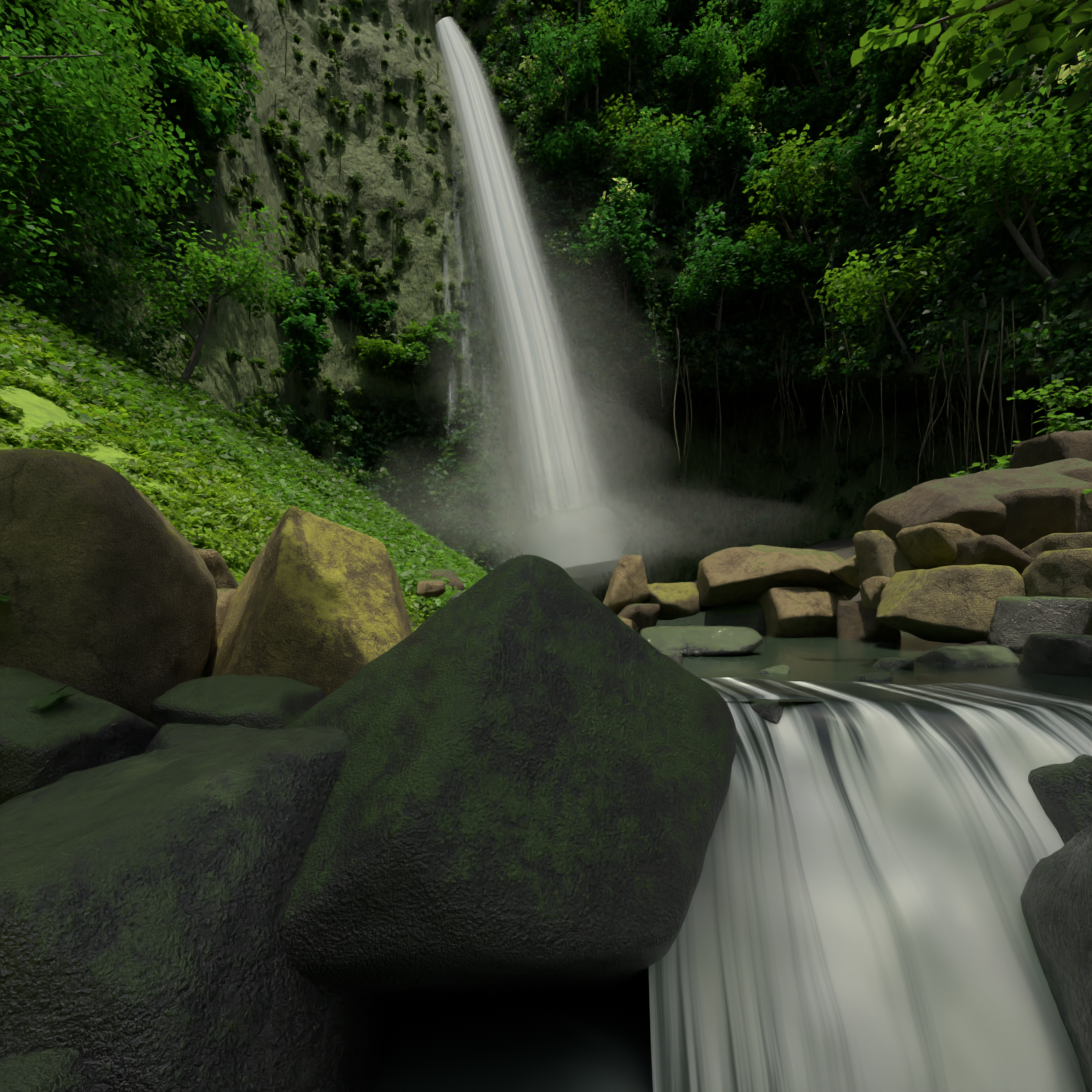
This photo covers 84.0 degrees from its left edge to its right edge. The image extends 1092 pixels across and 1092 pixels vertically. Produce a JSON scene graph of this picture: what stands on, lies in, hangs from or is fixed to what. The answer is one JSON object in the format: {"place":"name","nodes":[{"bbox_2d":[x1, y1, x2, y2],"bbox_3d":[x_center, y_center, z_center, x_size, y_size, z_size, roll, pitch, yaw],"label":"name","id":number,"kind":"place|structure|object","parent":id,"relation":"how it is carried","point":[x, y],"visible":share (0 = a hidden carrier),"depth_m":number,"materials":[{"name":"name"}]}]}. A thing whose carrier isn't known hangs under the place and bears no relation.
{"place":"outdoors","nodes":[
{"label":"outdoors","id":0,"kind":"place"},
{"bbox_2d":[0,343,860,1008],"bbox_3d":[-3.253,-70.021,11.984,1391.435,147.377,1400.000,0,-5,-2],"label":"ground","id":1,"kind":"structure","parent":0,"point":[40,409],"depth_m":9.53,"materials":[{"name":"plant"}]},
{"bbox_2d":[0,190,86,324],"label":"tree","id":2,"kind":"object","parent":1,"relation":"on","point":[14,260],"visible":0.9,"depth_m":20.39,"materials":[{"name":"green plant"}]},
{"bbox_2d":[0,25,104,250],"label":"tree","id":3,"kind":"object","parent":1,"relation":"on","point":[10,144],"visible":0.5,"depth_m":20.40,"materials":[{"name":"green plant"}]},
{"bbox_2d":[0,667,158,804],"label":"boulder","id":4,"kind":"object","parent":1,"relation":"on","point":[78,730],"visible":0.67,"depth_m":3.08,"materials":[{"name":"stone"}]},
{"bbox_2d":[0,60,214,255],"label":"tree","id":5,"kind":"object","parent":1,"relation":"on","point":[51,218],"visible":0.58,"depth_m":22.56,"materials":[{"name":"green plant"}]},
{"bbox_2d":[0,448,217,722],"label":"boulder","id":6,"kind":"object","parent":1,"relation":"on","point":[114,601],"visible":0.88,"depth_m":3.64,"materials":[{"name":"stone"}]},
{"bbox_2d":[0,726,384,1091],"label":"boulder","id":7,"kind":"object","parent":1,"relation":"on","point":[144,898],"visible":0.9,"depth_m":2.01,"materials":[{"name":"stone"}]},
{"bbox_2d":[0,1048,94,1091],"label":"boulder","id":8,"kind":"object","parent":7,"relation":"on","point":[57,1070],"visible":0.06,"depth_m":1.60,"materials":[{"name":"stone"}]},
{"bbox_2d":[113,206,304,387],"bbox_3d":[-16.405,-11.706,30.365,7.232,10.198,7.167,0,-5,-2],"label":"tree","id":9,"kind":"object","parent":1,"relation":"on","point":[241,268],"visible":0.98,"depth_m":30.34,"materials":[{"name":"green plant"}]},
{"bbox_2d":[0,326,440,677],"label":"ground cover plants","id":10,"kind":"object","parent":1,"relation":"on","point":[225,494],"visible":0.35,"depth_m":10.50,"materials":[{"name":"green plant"}]},
{"bbox_2d":[0,281,486,616],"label":"bank vegetation","id":11,"kind":"object","parent":1,"relation":"on","point":[274,463],"visible":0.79,"depth_m":20.78,"materials":[{"name":"green plant"}]},
{"bbox_2d":[206,506,412,695],"bbox_3d":[-1.984,0.584,5.057,1.739,1.814,1.771,0,-5,-2],"label":"boulder","id":12,"kind":"object","parent":1,"relation":"on","point":[316,601],"visible":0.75,"depth_m":4.62,"materials":[{"name":"stone"}]},
{"bbox_2d":[414,312,461,379],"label":"shrub","id":13,"kind":"object","parent":1,"relation":"on","point":[433,344],"visible":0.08,"depth_m":59.50,"materials":[{"name":"green plant"}]},
{"bbox_2d":[281,554,735,1005],"bbox_3d":[-0.425,1.260,3.366,2.985,2.426,2.443,0,-5,-2],"label":"boulder","id":14,"kind":"object","parent":1,"relation":"on","point":[528,794],"visible":0.71,"depth_m":2.56,"materials":[{"name":"stone"}]},
{"bbox_2d":[143,722,268,753],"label":"boulder","id":15,"kind":"object","parent":14,"relation":"on","point":[170,734],"visible":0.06,"depth_m":3.25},
{"bbox_2d":[150,674,325,729],"bbox_3d":[-1.897,1.197,3.988,1.117,0.657,1.231,0,-5,-2],"label":"rock","id":16,"kind":"object","parent":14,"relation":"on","point":[264,702],"visible":0.42,"depth_m":3.68,"materials":[{"name":"stone"}]},
{"bbox_2d":[0,378,1091,710],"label":"rock ferns","id":17,"kind":"object","parent":1,"relation":"on","point":[54,698],"visible":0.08,"depth_m":11.54,"materials":[{"name":"green plant"}]},
{"bbox_2d":[3,0,1091,581],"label":"cliff vegetation","id":18,"kind":"object","parent":1,"relation":"on","point":[1055,228],"visible":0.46,"depth_m":59.15,"materials":[{"name":"green plant"}]},
{"bbox_2d":[851,0,1091,117],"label":"tree","id":19,"kind":"object","parent":1,"relation":"on","point":[1040,37],"visible":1,"depth_m":4.92,"materials":[{"name":"green plant"}]},
{"bbox_2d":[863,458,1091,548],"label":"slab boulder","id":20,"kind":"object","parent":1,"relation":"on","point":[971,502],"visible":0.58,"depth_m":8.44,"materials":[{"name":"stone"}]},
{"bbox_2d":[853,530,919,586],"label":"boulder","id":21,"kind":"object","parent":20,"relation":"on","point":[879,552],"visible":0.31,"depth_m":8.96,"materials":[{"name":"stone"}]},
{"bbox_2d":[1009,430,1091,468],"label":"boulder","id":22,"kind":"object","parent":20,"relation":"on","point":[1050,447],"visible":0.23,"depth_m":9.13,"materials":[{"name":"stone"}]},
{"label":"cascade ledge boulder","id":23,"kind":"object","parent":1,"relation":"on","visible":0},
{"bbox_2d":[1028,754,1091,844],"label":"rock","id":24,"kind":"object","parent":23,"relation":"attached to","point":[1063,792],"visible":0.08,"depth_m":2.90,"materials":[{"name":"stone"}]},
{"bbox_2d":[368,440,564,561],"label":"mist drift","id":25,"kind":"object","parent":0,"point":[458,504],"visible":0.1,"depth_m":48.98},
{"bbox_2d":[374,999,652,1091],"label":"water","id":26,"kind":"structure","parent":0,"point":[517,1045],"depth_m":2.92,"materials":[{"name":"liquid"}]},
{"bbox_2d":[649,678,1091,1091],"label":"water cascade","id":27,"kind":"object","parent":26,"relation":"on","point":[854,921],"visible":0.77,"depth_m":2.84,"materials":[{"name":"grey"}]},
{"bbox_2d":[1020,823,1091,1091],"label":"boulder","id":28,"kind":"object","parent":26,"relation":"in","point":[1056,900],"visible":0.79,"depth_m":2.39,"materials":[{"name":"stone"}]},
{"bbox_2d":[0,0,1091,601],"bbox_3d":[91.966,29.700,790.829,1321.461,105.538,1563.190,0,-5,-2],"label":"cliff","id":29,"kind":"structure","parent":0,"point":[290,84],"depth_m":63.23,"materials":[{"name":"stone"}]},
{"bbox_2d":[1,0,152,106],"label":"tree","id":30,"kind":"object","parent":29,"relation":"on","point":[102,5],"visible":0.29,"depth_m":28.26,"materials":[{"name":"green plant"}]},
{"bbox_2d":[0,4,156,263],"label":"tree","id":31,"kind":"object","parent":29,"relation":"on","point":[122,221],"visible":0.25,"depth_m":23.71,"materials":[{"name":"green plant"}]},
{"bbox_2d":[0,0,177,209],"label":"tree","id":32,"kind":"object","parent":29,"relation":"on","point":[97,77],"visible":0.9,"depth_m":20.60,"materials":[{"name":"green plant"}]},
{"bbox_2d":[10,60,187,241],"bbox_3d":[-19.707,-15.583,26.343,7.196,9.895,6.850,4,-6,-36],"label":"tree","id":33,"kind":"object","parent":29,"relation":"on","point":[139,111],"visible":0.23,"depth_m":26.15,"materials":[{"name":"green plant"}]},
{"bbox_2d":[63,42,209,133],"bbox_3d":[-22.574,-24.384,33.282,6.307,7.064,5.905,0,-5,-2],"label":"tree","id":34,"kind":"object","parent":29,"relation":"on","point":[164,78],"visible":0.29,"depth_m":33.60,"materials":[{"name":"green plant"}]},
{"bbox_2d":[108,0,238,162],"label":"tree","id":35,"kind":"object","parent":29,"relation":"on","point":[152,16],"visible":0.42,"depth_m":33.74,"materials":[{"name":"green plant"}]},
{"bbox_2d":[124,40,236,190],"bbox_3d":[-22.279,-25.243,35.951,6.317,8.700,7.290,2,-5,-17],"label":"tree","id":36,"kind":"object","parent":29,"relation":"on","point":[205,129],"visible":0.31,"depth_m":36.13,"materials":[{"name":"green plant"}]},
{"bbox_2d":[156,0,268,109],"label":"tree","id":37,"kind":"object","parent":29,"relation":"on","point":[184,18],"visible":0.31,"depth_m":39.80,"materials":[{"name":"green plant"}]},
{"bbox_2d":[167,0,259,135],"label":"tree","id":38,"kind":"object","parent":29,"relation":"on","point":[226,56],"visible":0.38,"depth_m":39.91,"materials":[{"name":"green plant"}]},
{"bbox_2d":[270,270,338,343],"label":"shrub","id":39,"kind":"object","parent":29,"relation":"on","point":[318,301],"visible":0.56,"depth_m":48.54,"materials":[{"name":"green plant"}]},
{"bbox_2d":[277,313,333,382],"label":"shrub","id":40,"kind":"object","parent":29,"relation":"on","point":[305,350],"visible":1,"depth_m":46.53,"materials":[{"name":"green plant"}]},
{"bbox_2d":[326,274,360,333],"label":"tree","id":41,"kind":"object","parent":29,"relation":"on","point":[345,301],"visible":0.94,"depth_m":58.46,"materials":[{"name":"green plant"}]},
{"bbox_2d":[352,293,398,339],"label":"shrub","id":42,"kind":"object","parent":29,"relation":"on","point":[379,312],"visible":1,"depth_m":59.54,"materials":[{"name":"green plant"}]},
{"bbox_2d":[351,321,422,383],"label":"shrub","id":43,"kind":"object","parent":29,"relation":"on","point":[373,350],"visible":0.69,"depth_m":58.45,"materials":[{"name":"green plant"}]},
{"bbox_2d":[377,342,430,395],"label":"shrub","id":44,"kind":"object","parent":29,"relation":"on","point":[410,358],"visible":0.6,"depth_m":58.19,"materials":[{"name":"green plant"}]},
{"bbox_2d":[434,17,626,567],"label":"waterfall","id":45,"kind":"structure","parent":29,"relation":"attached to","point":[485,154],"depth_m":58.60,"materials":[{"name":"liquid"}]},
{"bbox_2d":[419,107,676,568],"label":"waterfall mist","id":46,"kind":"object","parent":45,"relation":"attached to","point":[581,445],"visible":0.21,"depth_m":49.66,"materials":[{"name":"liquid"}]},
{"bbox_2d":[0,138,1091,403],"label":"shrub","id":47,"kind":"object","parent":29,"relation":"on","point":[78,270],"visible":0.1,"depth_m":27.11,"materials":[{"name":"green plant"}]},
{"bbox_2d":[519,15,601,135],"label":"tree","id":48,"kind":"object","parent":29,"relation":"on","point":[584,77],"visible":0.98,"depth_m":65.00,"materials":[{"name":"green plant"}]},
{"bbox_2d":[527,120,599,208],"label":"tree","id":49,"kind":"object","parent":29,"relation":"on","point":[559,155],"visible":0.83,"depth_m":65.96,"materials":[{"name":"green plant"}]},
{"bbox_2d":[539,0,634,121],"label":"tree","id":50,"kind":"object","parent":29,"relation":"on","point":[561,32],"visible":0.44,"depth_m":67.03,"materials":[{"name":"green plant"}]},
{"bbox_2d":[557,2,637,123],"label":"tree","id":51,"kind":"object","parent":29,"relation":"on","point":[610,32],"visible":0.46,"depth_m":67.08,"materials":[{"name":"green plant"}]},
{"bbox_2d":[568,177,653,299],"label":"tree","id":52,"kind":"object","parent":29,"relation":"on","point":[622,195],"visible":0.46,"depth_m":61.58,"materials":[{"name":"green plant"}]},
{"bbox_2d":[579,203,664,308],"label":"tree","id":53,"kind":"object","parent":29,"relation":"on","point":[595,232],"visible":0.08,"depth_m":61.67,"materials":[{"name":"green plant"}]},
{"bbox_2d":[589,226,656,329],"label":"tree","id":54,"kind":"object","parent":29,"relation":"on","point":[626,263],"visible":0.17,"depth_m":60.84,"materials":[{"name":"green plant"}]},
{"bbox_2d":[589,94,691,199],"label":"tree","id":55,"kind":"object","parent":29,"relation":"on","point":[616,115],"visible":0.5,"depth_m":65.97,"materials":[{"name":"green plant"}]},
{"bbox_2d":[610,0,677,106],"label":"tree","id":56,"kind":"object","parent":29,"relation":"on","point":[646,40],"visible":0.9,"depth_m":67.89,"materials":[{"name":"green plant"}]},
{"bbox_2d":[604,106,693,239],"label":"tree","id":57,"kind":"object","parent":29,"relation":"on","point":[669,160],"visible":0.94,"depth_m":63.52,"materials":[{"name":"green plant"}]},
{"bbox_2d":[247,30,1058,525],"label":"hanging vines","id":58,"kind":"object","parent":29,"relation":"attached to","point":[965,396],"visible":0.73,"depth_m":40.04,"materials":[{"name":"brown plant"}]},
{"bbox_2d":[627,106,734,228],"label":"tree","id":59,"kind":"object","parent":29,"relation":"on","point":[692,131],"visible":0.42,"depth_m":65.48,"materials":[{"name":"green plant"}]},
{"bbox_2d":[662,32,728,125],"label":"tree","id":60,"kind":"object","parent":29,"relation":"on","point":[680,69],"visible":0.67,"depth_m":67.86,"materials":[{"name":"green plant"}]},
{"bbox_2d":[670,202,758,337],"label":"tree","id":61,"kind":"object","parent":29,"relation":"on","point":[705,262],"visible":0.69,"depth_m":60.51,"materials":[{"name":"green plant"}]},
{"bbox_2d":[681,0,750,123],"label":"tree","id":62,"kind":"object","parent":29,"relation":"on","point":[717,58],"visible":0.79,"depth_m":66.56,"materials":[{"name":"green plant"}]},
{"bbox_2d":[672,241,762,349],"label":"tree","id":63,"kind":"object","parent":29,"relation":"on","point":[704,302],"visible":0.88,"depth_m":60.29,"materials":[{"name":"green plant"}]},
{"bbox_2d":[701,68,766,164],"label":"tree","id":64,"kind":"object","parent":29,"relation":"on","point":[755,107],"visible":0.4,"depth_m":65.59,"materials":[{"name":"green plant"}]},
{"bbox_2d":[709,81,767,191],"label":"tree","id":65,"kind":"object","parent":29,"relation":"on","point":[727,104],"visible":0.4,"depth_m":65.25,"materials":[{"name":"green plant"}]},
{"bbox_2d":[710,116,776,204],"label":"tree","id":66,"kind":"object","parent":29,"relation":"on","point":[732,150],"visible":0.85,"depth_m":64.96,"materials":[{"name":"green plant"}]},
{"bbox_2d":[727,220,792,324],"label":"tree","id":67,"kind":"object","parent":29,"relation":"on","point":[756,233],"visible":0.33,"depth_m":61.30,"materials":[{"name":"green plant"}]},
{"bbox_2d":[757,166,800,245],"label":"tree","id":68,"kind":"object","parent":29,"relation":"on","point":[775,204],"visible":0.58,"depth_m":62.19,"materials":[{"name":"green plant"}]},
{"bbox_2d":[754,8,819,100],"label":"tree","id":69,"kind":"object","parent":29,"relation":"on","point":[780,62],"visible":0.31,"depth_m":66.39,"materials":[{"name":"green plant"}]},
{"bbox_2d":[753,231,828,328],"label":"tree","id":70,"kind":"object","parent":29,"relation":"on","point":[795,260],"visible":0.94,"depth_m":56.61,"materials":[{"name":"green plant"}]},
{"bbox_2d":[743,117,853,256],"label":"tree","id":71,"kind":"object","parent":29,"relation":"on","point":[795,169],"visible":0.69,"depth_m":57.26,"materials":[{"name":"green plant"}]},
{"bbox_2d":[754,0,843,105],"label":"tree","id":72,"kind":"object","parent":29,"relation":"on","point":[791,41],"visible":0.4,"depth_m":65.62,"materials":[{"name":"green plant"}]},
{"bbox_2d":[753,43,853,155],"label":"tree","id":73,"kind":"object","parent":29,"relation":"on","point":[812,106],"visible":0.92,"depth_m":63.69,"materials":[{"name":"green plant"}]},
{"bbox_2d":[771,0,858,95],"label":"tree","id":74,"kind":"object","parent":29,"relation":"on","point":[805,10],"visible":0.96,"depth_m":62.44,"materials":[{"name":"green plant"}]},
{"bbox_2d":[803,119,900,222],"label":"tree","id":75,"kind":"object","parent":29,"relation":"on","point":[838,172],"visible":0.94,"depth_m":51.71,"materials":[{"name":"green plant"}]},
{"bbox_2d":[814,196,965,365],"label":"tree","id":76,"kind":"object","parent":29,"relation":"on","point":[844,280],"visible":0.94,"depth_m":42.46,"materials":[{"name":"green plant"}]},
{"bbox_2d":[861,36,928,120],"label":"tree","id":77,"kind":"object","parent":29,"relation":"on","point":[888,86],"visible":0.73,"depth_m":50.53,"materials":[{"name":"green plant"}]},
{"bbox_2d":[866,0,969,57],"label":"tree","id":78,"kind":"object","parent":29,"relation":"on","point":[881,19],"visible":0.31,"depth_m":48.12,"materials":[{"name":"green plant"}]},
{"bbox_2d":[872,60,995,196],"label":"tree","id":79,"kind":"object","parent":29,"relation":"on","point":[911,135],"visible":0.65,"depth_m":40.86,"materials":[{"name":"green plant"}]},
{"bbox_2d":[883,0,1005,129],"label":"tree","id":80,"kind":"object","parent":29,"relation":"on","point":[955,52],"visible":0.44,"depth_m":42.79,"materials":[{"name":"green plant"}]},
{"bbox_2d":[879,86,1091,294],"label":"tree","id":81,"kind":"object","parent":29,"relation":"on","point":[1035,263],"visible":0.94,"depth_m":33.30,"materials":[{"name":"green plant"}]},
{"bbox_2d":[923,76,1091,274],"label":"tree","id":82,"kind":"object","parent":29,"relation":"on","point":[1026,200],"visible":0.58,"depth_m":33.46,"materials":[{"name":"green plant"}]},
{"bbox_2d":[978,0,1091,75],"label":"tree","id":83,"kind":"object","parent":29,"relation":"on","point":[1047,16],"visible":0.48,"depth_m":36.30,"materials":[{"name":"green plant"}]},
{"bbox_2d":[1021,532,1091,558],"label":"boulder","id":84,"kind":"object","parent":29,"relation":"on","point":[1054,541],"visible":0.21,"depth_m":7.19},
{"bbox_2d":[992,488,1076,549],"bbox_3d":[6.504,-0.242,7.972,1.123,0.932,0.972,0,-5,-2],"label":"boulder","id":85,"kind":"object","parent":84,"relation":"on","point":[1034,514],"visible":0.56,"depth_m":7.65,"materials":[{"name":"stone"}]},
{"bbox_2d":[458,342,678,568],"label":"mist","id":86,"kind":"structure","parent":0,"point":[572,421],"depth_m":50.55,"materials":[{"name":"liquid"}]},
{"bbox_2d":[478,473,683,593],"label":"mist","id":87,"kind":"object","parent":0,"point":[578,530],"visible":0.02,"depth_m":50.95,"materials":[{"name":"liquid"}]},
{"bbox_2d":[408,470,821,573],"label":"mist","id":88,"kind":"structure","parent":0,"point":[656,535],"depth_m":46.22,"materials":[{"name":"liquid"}]},
{"bbox_2d":[655,612,1091,701],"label":"pool water","id":89,"kind":"structure","parent":0,"point":[818,658],"depth_m":5.62,"materials":[{"name":"green"}]},
{"bbox_2d":[617,604,661,633],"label":"boulder","id":90,"kind":"object","parent":89,"relation":"in","point":[642,616],"visible":0.5,"depth_m":10.77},
{"bbox_2d":[603,555,649,614],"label":"tan boulder","id":91,"kind":"object","parent":90,"relation":"on","point":[628,585],"visible":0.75,"depth_m":11.48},
{"bbox_2d":[646,582,700,619],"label":"tan boulder","id":92,"kind":"object","parent":90,"relation":"on","point":[678,600],"visible":0.85,"depth_m":11.13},
{"bbox_2d":[640,626,763,656],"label":"rock","id":93,"kind":"object","parent":89,"relation":"in","point":[705,641],"visible":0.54,"depth_m":6.71,"materials":[{"name":"stone"}]},
{"bbox_2d":[704,603,766,635],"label":"rock","id":94,"kind":"object","parent":89,"relation":"on","point":[750,615],"visible":0.65,"depth_m":10.48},
{"bbox_2d":[754,586,848,637],"bbox_3d":[4.420,1.222,10.312,1.460,1.060,1.358,0,-5,-2],"label":"tan boulder","id":95,"kind":"object","parent":89,"relation":"in","point":[792,611],"visible":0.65,"depth_m":9.88,"materials":[{"name":"stone"}]},
{"bbox_2d":[696,545,859,606],"bbox_3d":[4.153,0.531,11.028,2.756,1.171,2.238,0,-5,-2],"label":"rock","id":96,"kind":"object","parent":95,"relation":"on","point":[751,574],"visible":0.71,"depth_m":10.38,"materials":[{"name":"stone"}]},
{"bbox_2d":[836,600,900,640],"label":"tan boulder","id":97,"kind":"object","parent":89,"relation":"in","point":[856,620],"visible":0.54,"depth_m":9.23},
{"bbox_2d":[876,564,1025,643],"bbox_3d":[5.039,0.733,7.618,1.579,0.972,1.620,0,-5,-2],"label":"mossy boulder","id":98,"kind":"object","parent":89,"relation":"on","point":[951,604],"visible":0.81,"depth_m":7.21,"materials":[{"name":"stone"}]},
{"bbox_2d":[896,522,980,569],"bbox_3d":[5.524,0.078,8.292,1.021,0.715,0.926,0,-5,-2],"label":"boulder","id":99,"kind":"object","parent":98,"relation":"on","point":[929,546],"visible":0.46,"depth_m":8.03,"materials":[{"name":"stone"}]},
{"bbox_2d":[949,535,1033,574],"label":"boulder","id":100,"kind":"object","parent":98,"relation":"on","point":[992,550],"visible":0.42,"depth_m":7.34,"materials":[{"name":"stone"}]},
{"bbox_2d":[915,645,1019,666],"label":"rock","id":101,"kind":"object","parent":89,"relation":"in","point":[978,656],"visible":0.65,"depth_m":5.72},
{"bbox_2d":[987,596,1091,653],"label":"boulder","id":102,"kind":"object","parent":89,"relation":"in","point":[1016,621],"visible":0.69,"depth_m":6.37,"materials":[{"name":"stone"}]},
{"bbox_2d":[1021,548,1091,634],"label":"boulder","id":103,"kind":"object","parent":102,"relation":"on","point":[1061,573],"visible":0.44,"depth_m":6.41,"materials":[{"name":"stone"}]},
{"bbox_2d":[1017,632,1091,700],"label":"dark boulder","id":104,"kind":"object","parent":89,"relation":"in","point":[1049,653],"visible":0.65,"depth_m":4.96,"materials":[{"name":"stone"}]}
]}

